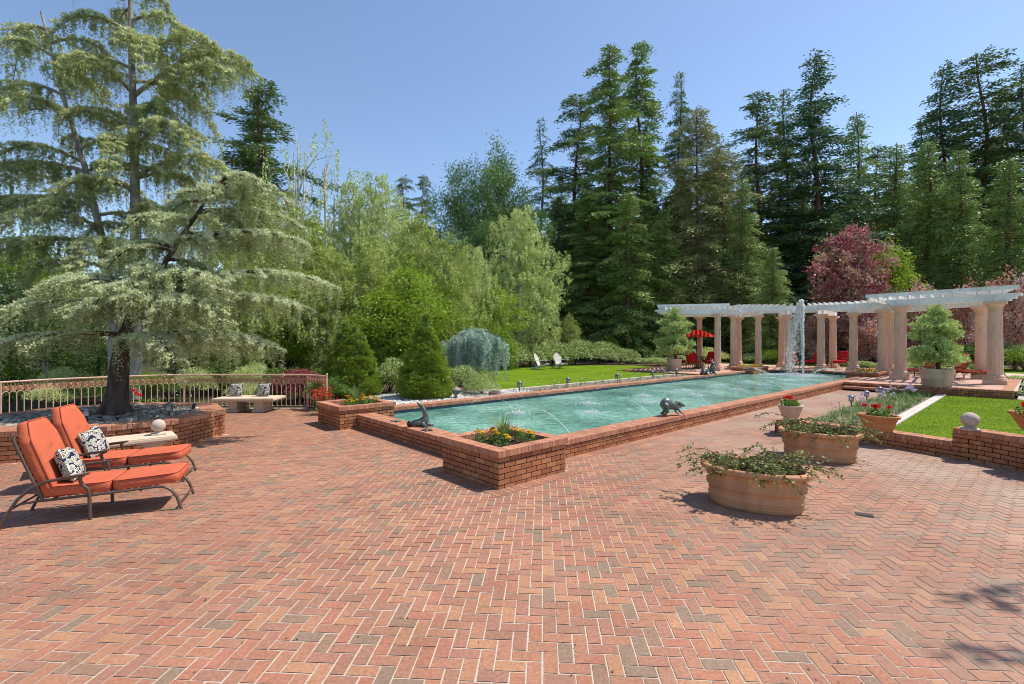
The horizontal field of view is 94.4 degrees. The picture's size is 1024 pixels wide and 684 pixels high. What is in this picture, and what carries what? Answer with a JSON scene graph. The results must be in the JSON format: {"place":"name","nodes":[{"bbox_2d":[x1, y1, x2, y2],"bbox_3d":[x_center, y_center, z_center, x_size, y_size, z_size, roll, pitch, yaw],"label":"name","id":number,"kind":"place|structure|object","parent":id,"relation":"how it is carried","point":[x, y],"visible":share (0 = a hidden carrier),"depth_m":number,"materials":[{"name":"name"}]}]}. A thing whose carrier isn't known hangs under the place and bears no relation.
{"place":"outdoors","nodes":[
{"label":"outdoors","id":0,"kind":"place"},
{"bbox_2d":[0,345,1022,412],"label":"ground","id":1,"kind":"structure","parent":0,"point":[188,399],"depth_m":16.74,"materials":[{"name":"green plant"}]},
{"bbox_2d":[0,219,76,382],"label":"broadleaf tree","id":2,"kind":"object","parent":1,"relation":"on","point":[14,268],"visible":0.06,"depth_m":22.40,"materials":[{"name":"green plant"}]},
{"bbox_2d":[0,266,87,385],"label":"broadleaf tree","id":3,"kind":"object","parent":1,"relation":"on","point":[5,290],"visible":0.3,"depth_m":16.98,"materials":[{"name":"green plant"}]},
{"bbox_2d":[44,293,123,379],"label":"broadleaf tree","id":4,"kind":"object","parent":1,"relation":"on","point":[97,363],"visible":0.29,"depth_m":18.55,"materials":[{"name":"green plant"}]},
{"bbox_2d":[0,0,264,399],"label":"tall cedar","id":5,"kind":"object","parent":1,"relation":"on","point":[71,69],"visible":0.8,"depth_m":15.73,"materials":[{"name":"green plant"}]},
{"bbox_2d":[179,241,294,390],"bbox_3d":[-10.775,-1.175,18.956,3.952,6.426,4.782,0,0,-23],"label":"birch tree","id":6,"kind":"object","parent":1,"relation":"on","point":[260,329],"visible":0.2,"depth_m":18.91,"materials":[{"name":"green plant"}]},
{"bbox_2d":[193,199,320,382],"bbox_3d":[-12.595,-2.645,23.018,6.043,9.400,7.313,0,0,-29],"label":"birch tree","id":7,"kind":"object","parent":1,"relation":"on","point":[269,256],"visible":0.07,"depth_m":22.29,"materials":[{"name":"green plant"}]},
{"bbox_2d":[190,77,341,271],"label":"conifer tree","id":8,"kind":"object","parent":1,"relation":"on","point":[260,116],"visible":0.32,"depth_m":46.46,"materials":[{"name":"green plant"}]},
{"bbox_2d":[239,255,332,370],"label":"broadleaf tree","id":9,"kind":"object","parent":1,"relation":"on","point":[292,349],"visible":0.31,"depth_m":21.19,"materials":[{"name":"green plant"}]},
{"bbox_2d":[261,119,340,365],"bbox_3d":[-13.194,-5.715,29.011,4.603,15.449,4.895,0,0,34],"label":"birch tree","id":10,"kind":"object","parent":1,"relation":"on","point":[293,192],"visible":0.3,"depth_m":28.96,"materials":[{"name":"green plant"}]},
{"bbox_2d":[250,204,367,371],"bbox_3d":[-10.587,-2.382,23.586,6.900,8.869,5.702,0,0,-14],"label":"birch tree","id":11,"kind":"object","parent":1,"relation":"on","point":[318,253],"visible":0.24,"depth_m":23.39,"materials":[{"name":"green plant"}]},
{"bbox_2d":[286,133,362,364],"bbox_3d":[-11.838,-5.186,30.081,4.885,14.389,4.594,0,0,18],"label":"birch tree","id":12,"kind":"object","parent":1,"relation":"on","point":[325,174],"visible":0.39,"depth_m":29.92,"materials":[{"name":"green plant"}]},
{"bbox_2d":[306,176,381,350],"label":"birch tree","id":13,"kind":"object","parent":1,"relation":"on","point":[340,234],"visible":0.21,"depth_m":30.59,"materials":[{"name":"green plant"}]},
{"bbox_2d":[528,187,1018,354],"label":"wood","id":14,"kind":"object","parent":1,"relation":"on","point":[822,203],"visible":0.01,"depth_m":62.31,"materials":[{"name":"green plant"}]},
{"bbox_2d":[0,390,1023,683],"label":"brick paving","id":15,"kind":"structure","parent":0,"point":[252,650],"depth_m":4.12,"materials":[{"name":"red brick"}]},
{"bbox_2d":[0,416,194,529],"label":"sunbed","id":16,"kind":"object","parent":15,"relation":"on","point":[39,442],"visible":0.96,"depth_m":5.34,"materials":[{"name":"orange fabric"}]},
{"bbox_2d":[54,447,85,481],"bbox_3d":[-5.094,1.415,5.472,0.172,0.410,0.410,-26,6,-32],"label":"cushion","id":17,"kind":"object","parent":16,"relation":"on","point":[68,461],"visible":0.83,"depth_m":5.34,"materials":[{"name":"fabric"}]},
{"bbox_2d":[0,402,225,463],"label":"curved planter","id":18,"kind":"object","parent":15,"relation":"on","point":[206,421],"visible":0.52,"depth_m":9.05,"materials":[{"name":"brick"}]},
{"bbox_2d":[0,403,201,426],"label":"river stones","id":19,"kind":"object","parent":18,"relation":"on","point":[150,411],"visible":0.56,"depth_m":9.45,"materials":[{"name":"grey stone"}]},
{"bbox_2d":[0,169,342,416],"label":"blue cedar","id":20,"kind":"object","parent":18,"relation":"on","point":[158,291],"visible":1,"depth_m":9.59,"materials":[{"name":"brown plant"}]},
{"bbox_2d":[35,403,196,494],"bbox_3d":[-5.535,1.444,6.751,1.656,1.126,0.675,0,0,-20],"label":"sunbed","id":21,"kind":"object","parent":15,"relation":"on","point":[69,423],"visible":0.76,"depth_m":6.56,"materials":[{"name":"orange fabric"}]},
{"bbox_2d":[77,426,109,457],"bbox_3d":[-5.828,1.415,6.613,0.172,0.410,0.410,-22,11,-11],"label":"cushion","id":22,"kind":"object","parent":21,"relation":"on","point":[92,439],"visible":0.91,"depth_m":6.50,"materials":[{"name":"fabric"}]},
{"bbox_2d":[105,431,177,463],"bbox_3d":[-6.420,1.790,7.620,1.650,0.420,0.620,0,0,-42],"label":"stone bench","id":23,"kind":"object","parent":15,"relation":"on","point":[145,440],"visible":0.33,"depth_m":7.77,"materials":[{"name":"beige stone"}]},
{"bbox_2d":[0,373,327,413],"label":"iron railing","id":24,"kind":"object","parent":15,"relation":"on","point":[307,379],"visible":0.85,"depth_m":13.87,"materials":[{"name":"brown metal"}]},
{"bbox_2d":[211,395,286,412],"bbox_3d":[-7.520,1.800,13.620,1.720,0.400,0.860,0,0,-2],"label":"stone bench","id":25,"kind":"object","parent":15,"relation":"on","point":[239,403],"visible":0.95,"depth_m":13.36,"materials":[{"name":"beige stone"}]},
{"bbox_2d":[316,397,395,429],"bbox_3d":[-3.807,1.752,11.572,1.400,0.547,1.400,0,0,-42],"label":"brick planter","id":26,"kind":"object","parent":15,"relation":"on","point":[337,414],"visible":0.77,"depth_m":11.05,"materials":[{"name":"brick"}]},
{"bbox_2d":[440,426,567,489],"bbox_3d":[-0.130,1.752,7.320,1.400,0.547,1.400,0,0,-42],"label":"brick planter","id":27,"kind":"object","parent":15,"relation":"on","point":[513,462],"visible":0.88,"depth_m":6.85,"materials":[{"name":"brick"}]},
{"bbox_2d":[700,455,814,515],"bbox_3d":[2.980,1.759,5.820,1.243,0.482,0.845,0,0,31],"label":"oval tub","id":28,"kind":"object","parent":15,"relation":"on","point":[732,489],"visible":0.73,"depth_m":5.49,"materials":[{"name":"ceramic"}]},
{"bbox_2d":[674,442,844,498],"bbox_3d":[2.946,1.514,5.781,1.847,0.405,1.349,0,0,20],"label":"trailing shrub","id":29,"kind":"object","parent":28,"relation":"on","point":[758,464],"visible":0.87,"depth_m":5.68,"materials":[{"name":"green plant"}]},
{"bbox_2d":[778,425,863,463],"bbox_3d":[5.260,1.759,8.120,1.243,0.482,0.845,0,0,32],"label":"oval tub","id":30,"kind":"object","parent":15,"relation":"on","point":[828,450],"visible":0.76,"depth_m":7.78,"materials":[{"name":"ceramic"}]},
{"bbox_2d":[755,412,887,447],"bbox_3d":[5.237,1.498,8.157,1.987,0.468,1.506,0,0,32],"label":"trailing shrub","id":31,"kind":"object","parent":30,"relation":"on","point":[829,430],"visible":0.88,"depth_m":7.97,"materials":[{"name":"green plant"}]},
{"bbox_2d":[775,418,954,457],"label":"garden wall","id":32,"kind":"structure","parent":15,"relation":"on","point":[928,444],"depth_m":8.67,"materials":[{"name":"brick"}]},
{"bbox_2d":[952,426,1023,471],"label":"garden wall","id":33,"kind":"structure","parent":15,"relation":"on","point":[997,448],"depth_m":7.69,"materials":[{"name":"brick"}]},
{"bbox_2d":[0,0,1023,338],"label":"sky","id":34,"kind":"structure","parent":0,"point":[401,88],"materials":[{"name":"blue"}]},
{"bbox_2d":[477,365,666,388],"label":"lawn","id":35,"kind":"structure","parent":0,"point":[541,376],"depth_m":24.76,"materials":[{"name":"green plant"}]},
{"bbox_2d":[310,350,1023,408],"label":"garden soil","id":36,"kind":"structure","parent":0,"point":[578,363],"depth_m":35.59,"materials":[{"name":"brown soil"}]},
{"bbox_2d":[269,368,324,404],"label":"red maple","id":37,"kind":"object","parent":36,"relation":"on","point":[299,371],"visible":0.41,"depth_m":15.17,"materials":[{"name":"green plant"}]},
{"bbox_2d":[286,252,372,371],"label":"birch tree","id":38,"kind":"object","parent":36,"relation":"on","point":[326,305],"visible":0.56,"depth_m":20.03,"materials":[{"name":"green plant"}]},
{"bbox_2d":[321,322,349,377],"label":"cone spruce","id":39,"kind":"object","parent":36,"relation":"on","point":[339,340],"visible":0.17,"depth_m":16.54,"materials":[{"name":"green plant"}]},
{"bbox_2d":[329,324,384,397],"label":"cone spruce","id":40,"kind":"object","parent":36,"relation":"on","point":[357,362],"visible":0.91,"depth_m":14.95,"materials":[{"name":"green plant"}]},
{"bbox_2d":[310,233,432,366],"bbox_3d":[-6.406,-1.506,22.318,5.520,7.096,4.562,0,0,-7],"label":"birch tree","id":41,"kind":"object","parent":36,"relation":"on","point":[366,280],"visible":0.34,"depth_m":21.48,"materials":[{"name":"green plant"}]},
{"bbox_2d":[342,171,410,349],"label":"birch tree","id":42,"kind":"object","parent":36,"relation":"on","point":[364,221],"visible":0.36,"depth_m":29.52,"materials":[{"name":"green plant"}]},
{"bbox_2d":[336,275,418,382],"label":"broadleaf tree","id":43,"kind":"object","parent":36,"relation":"on","point":[386,315],"visible":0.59,"depth_m":19.67,"materials":[{"name":"green plant"}]},
{"bbox_2d":[353,251,454,359],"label":"broadleaf tree","id":44,"kind":"object","parent":36,"relation":"on","point":[410,292],"visible":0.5,"depth_m":20.53,"materials":[{"name":"green plant"}]},
{"bbox_2d":[366,214,476,338],"bbox_3d":[-5.324,-2.528,26.352,5.124,9.165,6.200,0,0,33],"label":"birch tree","id":45,"kind":"object","parent":36,"relation":"on","point":[420,259],"visible":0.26,"depth_m":25.47,"materials":[{"name":"green plant"}]},
{"bbox_2d":[394,313,455,399],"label":"cone spruce","id":46,"kind":"object","parent":36,"relation":"on","point":[425,369],"visible":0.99,"depth_m":14.36,"materials":[{"name":"green plant"}]},
{"bbox_2d":[351,389,530,404],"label":"white pebbles","id":47,"kind":"object","parent":36,"relation":"on","point":[393,398],"visible":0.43,"depth_m":14.93,"materials":[{"name":"white gravel"}]},
{"bbox_2d":[450,365,497,389],"bbox_3d":[-1.530,1.267,16.492,2.049,0.994,1.732,0,0,-45],"label":"shrub","id":48,"kind":"object","parent":47,"relation":"on","point":[459,374],"visible":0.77,"depth_m":16.14,"materials":[{"name":"green plant"}]},
{"bbox_2d":[407,272,483,365],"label":"broadleaf tree","id":49,"kind":"object","parent":36,"relation":"on","point":[442,292],"visible":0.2,"depth_m":23.55,"materials":[{"name":"green plant"}]},
{"bbox_2d":[410,231,492,369],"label":"birch tree","id":50,"kind":"object","parent":36,"relation":"on","point":[458,278],"visible":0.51,"depth_m":24.44,"materials":[{"name":"green plant"}]},
{"bbox_2d":[412,151,499,332],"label":"broadleaf tree","id":51,"kind":"object","parent":36,"relation":"on","point":[462,215],"visible":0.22,"depth_m":41.88,"materials":[{"name":"green plant"}]},
{"bbox_2d":[441,326,509,382],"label":"weeping cedar","id":52,"kind":"object","parent":36,"relation":"on","point":[470,347],"visible":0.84,"depth_m":18.87,"materials":[{"name":"green plant"}]},
{"bbox_2d":[453,245,509,369],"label":"birch tree","id":53,"kind":"object","parent":36,"relation":"on","point":[479,253],"visible":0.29,"depth_m":28.55,"materials":[{"name":"green plant"}]},
{"bbox_2d":[450,213,525,358],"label":"broadleaf tree","id":54,"kind":"object","parent":36,"relation":"on","point":[482,232],"visible":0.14,"depth_m":37.64,"materials":[{"name":"green plant"}]},
{"bbox_2d":[454,129,540,341],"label":"broadleaf tree","id":55,"kind":"object","parent":36,"relation":"on","point":[495,179],"visible":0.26,"depth_m":42.76,"materials":[{"name":"green plant"}]},
{"bbox_2d":[464,277,541,369],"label":"broadleaf tree","id":56,"kind":"object","parent":36,"relation":"on","point":[502,329],"visible":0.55,"depth_m":28.47,"materials":[{"name":"green plant"}]},
{"bbox_2d":[483,181,567,342],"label":"broadleaf tree","id":57,"kind":"object","parent":36,"relation":"on","point":[533,218],"visible":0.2,"depth_m":41.23,"materials":[{"name":"green plant"}]},
{"bbox_2d":[481,204,572,365],"bbox_3d":[1.123,-3.808,33.724,7.140,11.721,6.546,0,0,-40],"label":"birch tree","id":58,"kind":"object","parent":36,"relation":"on","point":[526,279],"visible":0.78,"depth_m":33.11,"materials":[{"name":"green plant"}]},
{"bbox_2d":[522,117,565,299],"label":"conifer tree","id":59,"kind":"object","parent":36,"relation":"on","point":[542,162],"visible":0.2,"depth_m":57.81,"materials":[{"name":"green plant"}]},
{"bbox_2d":[531,276,562,364],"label":"birch tree","id":60,"kind":"object","parent":36,"relation":"on","point":[545,333],"visible":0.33,"depth_m":34.84,"materials":[{"name":"green plant"}]},
{"bbox_2d":[528,179,584,343],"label":"conifer tree","id":61,"kind":"object","parent":36,"relation":"on","point":[561,314],"visible":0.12,"depth_m":59.54,"materials":[{"name":"green plant"}]},
{"bbox_2d":[522,93,610,319],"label":"conifer tree","id":62,"kind":"object","parent":36,"relation":"on","point":[560,211],"visible":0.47,"depth_m":51.66,"materials":[{"name":"green plant"}]},
{"bbox_2d":[555,189,624,360],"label":"conifer tree","id":63,"kind":"object","parent":36,"relation":"on","point":[592,288],"visible":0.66,"depth_m":43.56,"materials":[{"name":"green plant"}]},
{"bbox_2d":[357,369,864,457],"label":"reflecting pool","id":64,"kind":"structure","parent":36,"relation":"on","point":[591,440],"depth_m":11.19,"materials":[{"name":"brick"}]},
{"bbox_2d":[393,373,845,434],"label":"pool water","id":65,"kind":"structure","parent":64,"relation":"in","point":[469,418],"depth_m":13.63,"materials":[{"name":"teal liquid"}]},
{"bbox_2d":[761,299,842,378],"bbox_3d":[15.355,-0.188,25.493,5.847,4.137,5.157,0,0,0],"label":"fountain","id":66,"kind":"object","parent":65,"relation":"on","point":[800,307],"visible":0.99,"depth_m":25.49,"materials":[{"name":"liquid"}]},
{"bbox_2d":[556,42,670,350],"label":"conifer tree","id":67,"kind":"object","parent":36,"relation":"on","point":[612,111],"visible":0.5,"depth_m":45.37,"materials":[{"name":"green plant"}]},
{"bbox_2d":[581,190,688,362],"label":"conifer tree","id":68,"kind":"object","parent":36,"relation":"on","point":[625,327],"visible":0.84,"depth_m":40.63,"materials":[{"name":"green plant"}]},
{"bbox_2d":[583,40,694,357],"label":"conifer tree","id":69,"kind":"object","parent":36,"relation":"on","point":[645,176],"visible":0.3,"depth_m":48.53,"materials":[{"name":"green plant"}]},
{"bbox_2d":[622,208,709,359],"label":"conifer tree","id":70,"kind":"object","parent":36,"relation":"on","point":[665,246],"visible":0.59,"depth_m":41.75,"materials":[{"name":"green plant"}]},
{"bbox_2d":[646,71,716,354],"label":"conifer tree","id":71,"kind":"object","parent":36,"relation":"on","point":[679,119],"visible":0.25,"depth_m":46.81,"materials":[{"name":"green plant"}]},
{"bbox_2d":[632,105,765,348],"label":"conifer tree","id":72,"kind":"object","parent":36,"relation":"on","point":[706,134],"visible":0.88,"depth_m":42.40,"materials":[{"name":"green plant"}]},
{"bbox_2d":[681,146,781,359],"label":"conifer tree","id":73,"kind":"object","parent":36,"relation":"on","point":[726,192],"visible":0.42,"depth_m":43.15,"materials":[{"name":"green plant"}]},
{"bbox_2d":[693,177,798,361],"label":"conifer tree","id":74,"kind":"object","parent":36,"relation":"on","point":[749,268],"visible":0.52,"depth_m":41.75,"materials":[{"name":"green plant"}]},
{"bbox_2d":[694,90,842,354],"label":"conifer tree","id":75,"kind":"object","parent":36,"relation":"on","point":[763,136],"visible":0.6,"depth_m":51.31,"materials":[{"name":"green plant"}]},
{"bbox_2d":[742,247,816,364],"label":"conifer tree","id":76,"kind":"object","parent":36,"relation":"on","point":[764,294],"visible":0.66,"depth_m":37.84,"materials":[{"name":"green plant"}]},
{"bbox_2d":[739,88,834,346],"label":"conifer tree","id":77,"kind":"object","parent":36,"relation":"on","point":[785,157],"visible":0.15,"depth_m":55.65,"materials":[{"name":"green plant"}]},
{"bbox_2d":[793,313,848,364],"bbox_3d":[23.420,-0.246,36.214,4.052,4.570,3.853,0,0,17],"label":"smoke bush","id":78,"kind":"object","parent":36,"relation":"on","point":[812,328],"visible":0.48,"depth_m":35.65,"materials":[{"name":"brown plant"}]},
{"bbox_2d":[622,364,1020,398],"bbox_3d":[15.695,1.852,25.489,10.818,0.336,15.736,0,0,-42],"label":"terrace edge","id":79,"kind":"object","parent":36,"relation":"on","point":[1007,392],"visible":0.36,"depth_m":17.35,"materials":[{"name":"brick"}]},
{"bbox_2d":[738,48,915,357],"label":"conifer tree","id":80,"kind":"object","parent":36,"relation":"on","point":[810,111],"visible":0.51,"depth_m":49.41,"materials":[{"name":"green plant"}]},
{"bbox_2d":[791,212,874,360],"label":"conifer tree","id":81,"kind":"object","parent":36,"relation":"on","point":[832,226],"visible":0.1,"depth_m":46.04,"materials":[{"name":"green plant"}]},
{"bbox_2d":[805,111,898,349],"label":"conifer tree","id":82,"kind":"object","parent":36,"relation":"on","point":[860,171],"visible":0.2,"depth_m":51.61,"materials":[{"name":"green plant"}]},
{"bbox_2d":[802,222,904,353],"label":"plum tree","id":83,"kind":"object","parent":36,"relation":"on","point":[860,271],"visible":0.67,"depth_m":36.18,"materials":[{"name":"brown plant"}]},
{"bbox_2d":[845,313,877,362],"bbox_3d":[25.701,-0.010,33.897,3.447,4.088,3.626,0,0,43],"label":"smoke bush","id":84,"kind":"object","parent":36,"relation":"on","point":[870,331],"visible":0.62,"depth_m":33.68,"materials":[{"name":"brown plant"}]},
{"bbox_2d":[836,144,923,263],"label":"conifer tree","id":85,"kind":"object","parent":36,"relation":"on","point":[874,155],"visible":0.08,"depth_m":59.77,"materials":[{"name":"green plant"}]},
{"bbox_2d":[863,229,933,358],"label":"broadleaf tree","id":86,"kind":"object","parent":36,"relation":"on","point":[898,273],"visible":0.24,"depth_m":38.32,"materials":[{"name":"green plant"}]},
{"bbox_2d":[865,143,971,358],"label":"conifer tree","id":87,"kind":"object","parent":36,"relation":"on","point":[896,187],"visible":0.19,"depth_m":47.77,"materials":[{"name":"green plant"}]},
{"bbox_2d":[875,139,965,330],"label":"conifer tree","id":88,"kind":"object","parent":36,"relation":"on","point":[913,226],"visible":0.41,"depth_m":43.75,"materials":[{"name":"green plant"}]},
{"bbox_2d":[903,148,993,331],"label":"conifer tree","id":89,"kind":"object","parent":36,"relation":"on","point":[971,228],"visible":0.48,"depth_m":41.77,"materials":[{"name":"green plant"}]},
{"bbox_2d":[879,59,1023,315],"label":"conifer tree","id":90,"kind":"object","parent":36,"relation":"on","point":[944,154],"visible":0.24,"depth_m":53.61,"materials":[{"name":"green plant"}]},
{"bbox_2d":[903,44,1023,283],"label":"conifer tree","id":91,"kind":"object","parent":36,"relation":"on","point":[985,155],"visible":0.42,"depth_m":51.29,"materials":[{"name":"green plant"}]},
{"bbox_2d":[946,277,988,363],"bbox_3d":[31.422,-1.245,33.092,3.896,6.602,4.098,0,0,36],"label":"smoke bush","id":92,"kind":"object","parent":36,"relation":"on","point":[966,312],"visible":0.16,"depth_m":32.71,"materials":[{"name":"purple plant"}]},
{"bbox_2d":[940,64,1023,285],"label":"conifer tree","id":93,"kind":"object","parent":36,"relation":"on","point":[1019,112],"visible":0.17,"depth_m":50.20,"materials":[{"name":"green plant"}]},
{"bbox_2d":[956,156,1023,332],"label":"conifer tree","id":94,"kind":"object","parent":36,"relation":"on","point":[1007,250],"visible":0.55,"depth_m":37.95,"materials":[{"name":"green plant"}]},
{"bbox_2d":[962,264,1023,369],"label":"smoke bush","id":95,"kind":"object","parent":36,"relation":"on","point":[1014,324],"visible":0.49,"depth_m":28.83,"materials":[{"name":"brown plant"}]},
{"bbox_2d":[637,363,1023,390],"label":"terrace paving","id":96,"kind":"structure","parent":0,"point":[965,382],"depth_m":20.93,"materials":[{"name":"brick"}]},
{"bbox_2d":[667,358,681,370],"bbox_3d":[9.250,1.338,27.000,0.840,0.700,0.840,0,0,0],"label":"flower pot","id":97,"kind":"object","parent":96,"relation":"on","point":[673,363],"visible":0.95,"depth_m":26.70,"materials":[{"name":"ceramic"}]},
{"bbox_2d":[652,306,696,358],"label":"potted pine","id":98,"kind":"object","parent":97,"relation":"on","point":[668,347],"visible":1,"depth_m":26.82,"materials":[{"name":"green plant"}]},
{"bbox_2d":[655,285,1022,384],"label":"pergola","id":99,"kind":"object","parent":96,"relation":"on","point":[985,304],"visible":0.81,"depth_m":24.10,"materials":[{"name":"beige stone"}]},
{"bbox_2d":[918,368,955,386],"bbox_3d":[15.900,1.358,17.750,1.050,0.660,1.050,0,0,0],"label":"flower pot","id":100,"kind":"object","parent":96,"relation":"on","point":[935,377],"visible":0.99,"depth_m":17.40,"materials":[{"name":"ceramic"}]},
{"bbox_2d":[904,304,970,368],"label":"potted pine","id":101,"kind":"object","parent":100,"relation":"on","point":[941,348],"visible":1,"depth_m":17.57,"materials":[{"name":"green plant"}]},
{"bbox_2d":[811,394,934,425],"bbox_3d":[10.747,1.988,13.934,11.950,0.001,1.420,0,0,-42],"label":"flower bed","id":102,"kind":"object","parent":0,"point":[896,403],"depth_m":13.99,"materials":[{"name":"green plant"}]},
{"bbox_2d":[808,388,931,425],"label":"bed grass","id":103,"kind":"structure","parent":102,"relation":"on","point":[907,404],"depth_m":13.91,"materials":[{"name":"green plant"}]},
{"bbox_2d":[894,395,1023,437],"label":"lawn","id":104,"kind":"structure","parent":0,"point":[955,410],"depth_m":12.40,"materials":[{"name":"green plant"}]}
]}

